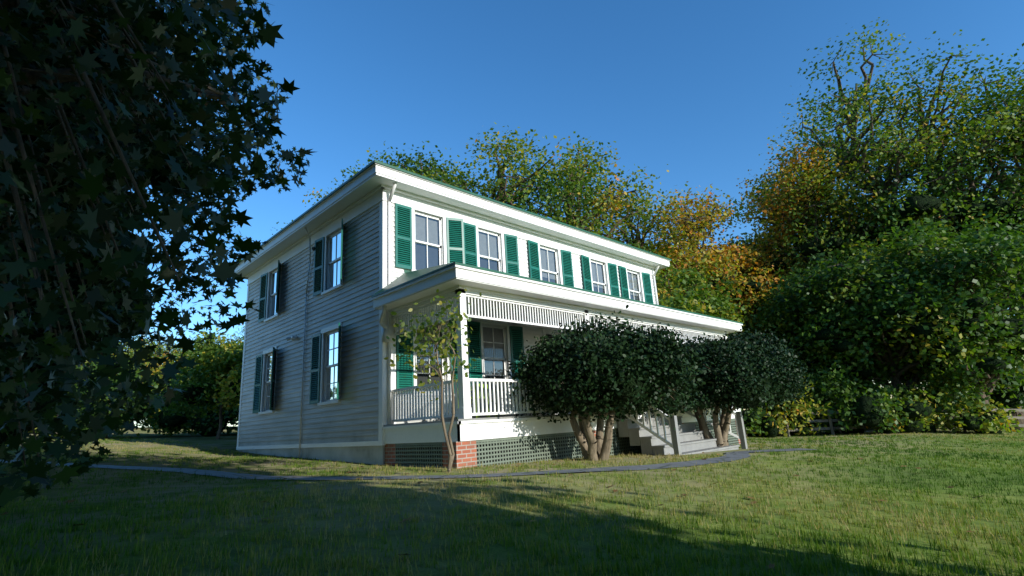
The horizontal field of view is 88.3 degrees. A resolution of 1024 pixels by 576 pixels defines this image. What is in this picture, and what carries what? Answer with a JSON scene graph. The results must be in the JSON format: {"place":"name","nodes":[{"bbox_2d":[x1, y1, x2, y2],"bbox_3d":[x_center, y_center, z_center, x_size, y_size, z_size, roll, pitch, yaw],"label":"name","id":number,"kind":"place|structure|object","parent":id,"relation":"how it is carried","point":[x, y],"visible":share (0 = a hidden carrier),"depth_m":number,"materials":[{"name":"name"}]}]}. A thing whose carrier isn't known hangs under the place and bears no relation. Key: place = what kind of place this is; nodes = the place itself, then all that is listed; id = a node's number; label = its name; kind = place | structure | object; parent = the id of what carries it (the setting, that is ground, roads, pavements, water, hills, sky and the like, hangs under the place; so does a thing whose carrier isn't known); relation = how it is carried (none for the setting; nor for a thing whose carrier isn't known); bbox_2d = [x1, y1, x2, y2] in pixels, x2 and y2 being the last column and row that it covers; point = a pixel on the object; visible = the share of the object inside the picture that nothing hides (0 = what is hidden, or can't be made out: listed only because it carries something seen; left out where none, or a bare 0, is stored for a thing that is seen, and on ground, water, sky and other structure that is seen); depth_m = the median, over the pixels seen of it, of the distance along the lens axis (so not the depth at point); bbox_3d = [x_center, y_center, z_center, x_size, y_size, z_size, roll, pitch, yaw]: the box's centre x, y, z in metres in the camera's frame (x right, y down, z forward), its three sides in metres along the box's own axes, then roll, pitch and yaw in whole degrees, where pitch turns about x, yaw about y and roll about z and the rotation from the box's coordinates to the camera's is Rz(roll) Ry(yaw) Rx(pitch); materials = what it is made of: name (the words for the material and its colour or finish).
{"place":"outdoors","nodes":[
{"label":"outdoors","id":0,"kind":"place"},
{"bbox_2d":[0,0,309,335],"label":"maple","id":1,"kind":"object","parent":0,"point":[222,25],"depth_m":6.30,"materials":[{"name":"green plant"}]},
{"bbox_2d":[0,452,750,479],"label":"path","id":2,"kind":"structure","parent":0,"point":[730,456],"depth_m":9.20,"materials":[{"name":"grey concrete"}]},
{"bbox_2d":[457,383,497,418],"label":"lime porch chairs","id":3,"kind":"object","parent":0,"point":[487,416],"visible":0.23,"depth_m":11.09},
{"bbox_2d":[234,163,742,468],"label":"house","id":4,"kind":"structure","parent":0,"point":[274,365],"depth_m":13.84,"materials":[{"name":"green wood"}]},
{"bbox_2d":[238,203,378,446],"bbox_3d":[-6.217,1.595,15.350,0.027,5.680,9.300,11,-20,-43],"label":"house siding","id":5,"kind":"object","parent":4,"relation":"attached to","point":[348,304],"visible":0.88,"depth_m":14.10,"materials":[{"name":"white wood"}]},
{"bbox_2d":[239,210,642,464],"bbox_3d":[-1.756,2.560,19.569,12.400,6.600,9.300,11,-20,-43],"label":"house backing","id":6,"kind":"object","parent":4,"relation":"attached to","point":[374,455],"visible":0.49,"depth_m":12.96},
{"bbox_2d":[252,203,653,413],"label":"shutters","id":7,"kind":"object","parent":4,"relation":"attached to","point":[515,350],"visible":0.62,"depth_m":14.47,"materials":[{"name":"green wood"}]},
{"bbox_2d":[286,182,659,457],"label":"house pipes","id":8,"kind":"object","parent":4,"relation":"attached to","point":[388,329],"visible":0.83,"depth_m":12.55,"materials":[{"name":"white metal"}]},
{"bbox_2d":[241,160,742,323],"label":"house roof","id":9,"kind":"structure","parent":4,"relation":"attached to","point":[407,276],"depth_m":12.91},
{"bbox_2d":[391,203,655,423],"bbox_3d":[-1.755,2.426,19.613,12.427,5.680,9.354,11,-20,-43],"label":"house siding","id":10,"kind":"object","parent":4,"relation":"attached to","point":[529,334],"visible":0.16,"depth_m":15.35,"materials":[{"name":"white wood"}]},
{"bbox_2d":[415,214,638,361],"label":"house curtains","id":11,"kind":"object","parent":4,"relation":"attached to","point":[421,229],"visible":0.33,"depth_m":14.71,"materials":[{"name":"white fabric"}]},
{"bbox_2d":[415,243,638,390],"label":"window panes","id":12,"kind":"structure","parent":4,"relation":"attached to","point":[421,257],"depth_m":13.77,"materials":[{"name":"clear glass"}]},
{"bbox_2d":[0,406,1023,575],"bbox_3d":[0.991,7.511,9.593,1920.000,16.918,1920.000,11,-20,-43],"label":"ground","id":13,"kind":"structure","parent":0,"point":[225,441],"depth_m":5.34,"materials":[{"name":"green plant"}]},
{"bbox_2d":[29,363,94,437],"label":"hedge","id":14,"kind":"object","parent":13,"relation":"on","point":[54,416],"depth_m":25.79,"materials":[{"name":"green plant"}]},
{"bbox_2d":[68,343,142,406],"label":"tree","id":15,"kind":"object","parent":13,"relation":"on","point":[126,347],"depth_m":48.19,"materials":[{"name":"green plant"}]},
{"bbox_2d":[55,363,164,438],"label":"tree","id":16,"kind":"object","parent":13,"relation":"on","point":[135,415],"depth_m":27.41,"materials":[{"name":"green plant"}]},
{"bbox_2d":[81,338,188,379],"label":"tree","id":17,"kind":"object","parent":13,"relation":"on","point":[153,355],"depth_m":56.01,"materials":[{"name":"green plant"}]},
{"bbox_2d":[111,333,177,375],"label":"tree","id":18,"kind":"object","parent":13,"relation":"on","point":[145,341],"depth_m":78.69,"materials":[{"name":"green plant"}]},
{"bbox_2d":[119,409,184,428],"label":"hedge","id":19,"kind":"object","parent":13,"relation":"on","point":[142,423],"depth_m":50.43,"materials":[{"name":"green plant"}]},
{"bbox_2d":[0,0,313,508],"bbox_3d":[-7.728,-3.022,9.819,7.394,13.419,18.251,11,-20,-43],"label":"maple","id":20,"kind":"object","parent":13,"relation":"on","point":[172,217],"depth_m":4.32,"materials":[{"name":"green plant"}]},
{"bbox_2d":[122,330,205,423],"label":"tree","id":21,"kind":"object","parent":13,"relation":"on","point":[166,346],"depth_m":80.81,"materials":[{"name":"green plant"}]},
{"bbox_2d":[141,347,208,410],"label":"tree","id":22,"kind":"object","parent":13,"relation":"on","point":[177,357],"depth_m":49.30,"materials":[{"name":"green plant"}]},
{"bbox_2d":[134,375,239,436],"bbox_3d":[-18.177,6.656,30.424,6.032,4.517,6.912,11,-20,-43],"label":"hedge","id":23,"kind":"object","parent":13,"relation":"on","point":[186,428],"depth_m":28.59,"materials":[{"name":"green plant"}]},
{"bbox_2d":[161,326,243,438],"bbox_3d":[-13.943,4.771,25.821,5.627,5.663,6.374,11,-20,-43],"label":"small tree","id":24,"kind":"object","parent":13,"relation":"on","point":[213,362],"depth_m":24.69,"materials":[{"name":"green plant"}]},
{"bbox_2d":[193,332,243,421],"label":"tree","id":25,"kind":"object","parent":13,"relation":"on","point":[228,340],"depth_m":93.83,"materials":[{"name":"green plant"}]},
{"bbox_2d":[229,403,239,430],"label":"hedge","id":26,"kind":"object","parent":13,"relation":"on","point":[235,419],"depth_m":29.71,"materials":[{"name":"green plant"}]},
{"bbox_2d":[302,144,396,206],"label":"tree","id":27,"kind":"object","parent":13,"relation":"on","point":[342,171],"depth_m":41.95,"materials":[{"name":"green plant"}]},
{"bbox_2d":[343,141,474,192],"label":"tree","id":28,"kind":"object","parent":13,"relation":"on","point":[410,161],"depth_m":39.50,"materials":[{"name":"green plant"}]},
{"bbox_2d":[384,289,481,471],"bbox_3d":[-1.425,1.782,9.318,2.033,3.413,1.599,11,-20,-43],"label":"sapling","id":29,"kind":"object","parent":13,"relation":"on","point":[420,336],"depth_m":9.32,"materials":[{"name":"green plant"}]},
{"bbox_2d":[1,436,1020,575],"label":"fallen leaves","id":30,"kind":"object","parent":13,"relation":"on","point":[770,565],"visible":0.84,"depth_m":6.49,"materials":[{"name":"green plant"}]},
{"bbox_2d":[407,122,627,240],"bbox_3d":[0.035,-0.825,36.776,17.864,21.871,17.167,11,-20,-43],"label":"tree","id":31,"kind":"object","parent":13,"relation":"on","point":[523,171],"depth_m":34.32,"materials":[{"name":"green plant"}]},
{"bbox_2d":[384,406,747,455],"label":"porch deck and steps","id":32,"kind":"structure","parent":13,"relation":"on","point":[688,438],"depth_m":12.91,"materials":[{"name":"white wood"}]},
{"bbox_2d":[395,418,738,467],"bbox_3d":[2.580,4.546,14.340,11.926,1.462,2.146,11,-20,-43],"label":"porch lattice","id":33,"kind":"object","parent":13,"relation":"on","point":[403,458],"visible":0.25,"depth_m":10.91,"materials":[{"name":"wood"}]},
{"bbox_2d":[496,131,676,272],"bbox_3d":[4.886,-0.763,38.308,15.176,22.360,15.032,11,-20,-43],"label":"tree","id":34,"kind":"object","parent":13,"relation":"on","point":[593,173],"depth_m":37.53,"materials":[{"name":"green plant"}]},
{"bbox_2d":[501,304,713,460],"bbox_3d":[2.269,2.298,11.822,5.419,3.531,4.671,11,-20,-43],"label":"bush","id":35,"kind":"object","parent":13,"relation":"on","point":[563,354],"depth_m":10.65,"materials":[{"name":"green plant"}]},
{"bbox_2d":[585,186,737,291],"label":"tree","id":36,"kind":"object","parent":13,"relation":"on","point":[620,235],"depth_m":42.47,"materials":[{"name":"plant"}]},
{"bbox_2d":[654,259,752,337],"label":"tree","id":37,"kind":"object","parent":13,"relation":"on","point":[696,297],"depth_m":29.93,"materials":[{"name":"green plant"}]},
{"bbox_2d":[625,181,784,340],"bbox_3d":[14.243,1.360,40.391,14.522,19.282,14.488,11,-20,-43],"label":"tree","id":38,"kind":"object","parent":13,"relation":"on","point":[664,234],"depth_m":37.52,"materials":[{"name":"yellow plant"}]},
{"bbox_2d":[707,236,774,332],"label":"tree","id":39,"kind":"object","parent":13,"relation":"on","point":[731,243],"depth_m":45.09,"materials":[{"name":"plant"}]},
{"bbox_2d":[674,326,815,446],"bbox_3d":[6.102,3.037,15.282,6.361,3.718,4.764,11,-20,-43],"label":"bush","id":40,"kind":"object","parent":13,"relation":"on","point":[767,355],"depth_m":13.55,"materials":[{"name":"green plant"}]},
{"bbox_2d":[740,402,790,435],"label":"hedge","id":41,"kind":"object","parent":13,"relation":"on","point":[758,421],"depth_m":26.93,"materials":[{"name":"green plant"}]},
{"bbox_2d":[719,163,846,422],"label":"tree","id":42,"kind":"object","parent":13,"relation":"on","point":[760,235],"depth_m":43.35,"materials":[{"name":"green plant"}]},
{"bbox_2d":[745,376,831,437],"bbox_3d":[14.400,6.453,28.637,5.066,3.717,4.985,11,-20,-43],"label":"hedge","id":43,"kind":"object","parent":13,"relation":"on","point":[805,409],"depth_m":27.41,"materials":[{"name":"green plant"}]},
{"bbox_2d":[786,330,839,431],"bbox_3d":[18.401,5.898,34.193,6.400,7.436,6.104,11,-20,-43],"label":"hedge","id":44,"kind":"object","parent":13,"relation":"on","point":[803,374],"depth_m":32.47,"materials":[{"name":"green plant"}]},
{"bbox_2d":[735,268,906,417],"bbox_3d":[19.713,3.851,34.225,10.607,11.436,10.227,11,-20,-43],"label":"tree","id":45,"kind":"object","parent":13,"relation":"on","point":[778,314],"depth_m":32.04,"materials":[{"name":"green plant"}]},
{"bbox_2d":[722,111,974,429],"bbox_3d":[24.974,-1.437,40.746,18.434,24.781,17.606,11,-20,-43],"label":"tree","id":46,"kind":"object","parent":13,"relation":"on","point":[781,184],"depth_m":38.83,"materials":[{"name":"green plant"}]},
{"bbox_2d":[795,363,911,433],"bbox_3d":[17.691,6.150,28.777,5.740,4.456,6.369,11,-20,-43],"label":"hedge","id":47,"kind":"object","parent":13,"relation":"on","point":[823,388],"depth_m":27.58,"materials":[{"name":"green plant"}]},
{"bbox_2d":[745,408,1023,436],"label":"fence","id":48,"kind":"object","parent":13,"relation":"on","point":[831,427],"visible":0.12,"depth_m":27.91,"materials":[{"name":"brown wood"}]},
{"bbox_2d":[750,17,1023,427],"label":"tree","id":49,"kind":"object","parent":13,"relation":"on","point":[861,91],"depth_m":36.64,"materials":[{"name":"green plant"}]},
{"bbox_2d":[757,213,1021,396],"bbox_3d":[22.255,2.654,31.698,13.181,12.235,13.800,11,-20,-43],"label":"tree","id":50,"kind":"object","parent":13,"relation":"on","point":[841,273],"depth_m":29.43,"materials":[{"name":"green plant"}]},
{"bbox_2d":[815,373,973,428],"bbox_3d":[24.152,6.605,33.854,7.099,5.611,9.239,47,-52,-71],"label":"hedge","id":51,"kind":"object","parent":13,"relation":"on","point":[879,387],"depth_m":32.86,"materials":[{"name":"green plant"}]},
{"bbox_2d":[854,382,961,433],"bbox_3d":[20.691,6.341,27.646,5.327,3.494,4.511,11,-20,-43],"label":"hedge","id":52,"kind":"object","parent":13,"relation":"on","point":[925,420],"depth_m":26.55,"materials":[{"name":"green plant"}]},
{"bbox_2d":[806,29,1023,429],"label":"tree","id":53,"kind":"object","parent":13,"relation":"on","point":[929,157],"depth_m":36.16,"materials":[{"name":"green plant"}]},
{"bbox_2d":[820,205,1023,406],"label":"tree","id":54,"kind":"object","parent":13,"relation":"on","point":[984,243],"depth_m":26.76,"materials":[{"name":"green plant"}]},
{"bbox_2d":[888,367,1023,433],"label":"hedge","id":55,"kind":"object","parent":13,"relation":"on","point":[964,392],"depth_m":26.90,"materials":[{"name":"green plant"}]},
{"bbox_2d":[893,43,1023,365],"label":"tree","id":56,"kind":"object","parent":13,"relation":"on","point":[1019,96],"depth_m":35.67,"materials":[{"name":"green plant"}]},
{"bbox_2d":[938,311,1023,420],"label":"hedge","id":57,"kind":"object","parent":13,"relation":"on","point":[1010,404],"depth_m":32.55,"materials":[{"name":"green plant"}]},
{"bbox_2d":[985,382,1023,429],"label":"hedge","id":58,"kind":"object","parent":13,"relation":"on","point":[1021,398],"depth_m":32.36,"materials":[{"name":"green plant"}]},
{"bbox_2d":[122,0,1023,426],"label":"sky","id":59,"kind":"structure","parent":0,"point":[697,88],"materials":[{"name":"blue"}]},
{"bbox_2d":[733,448,816,452],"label":"path","id":60,"kind":"structure","parent":0,"point":[791,449],"depth_m":12.89,"materials":[{"name":"grey concrete"}]}
]}

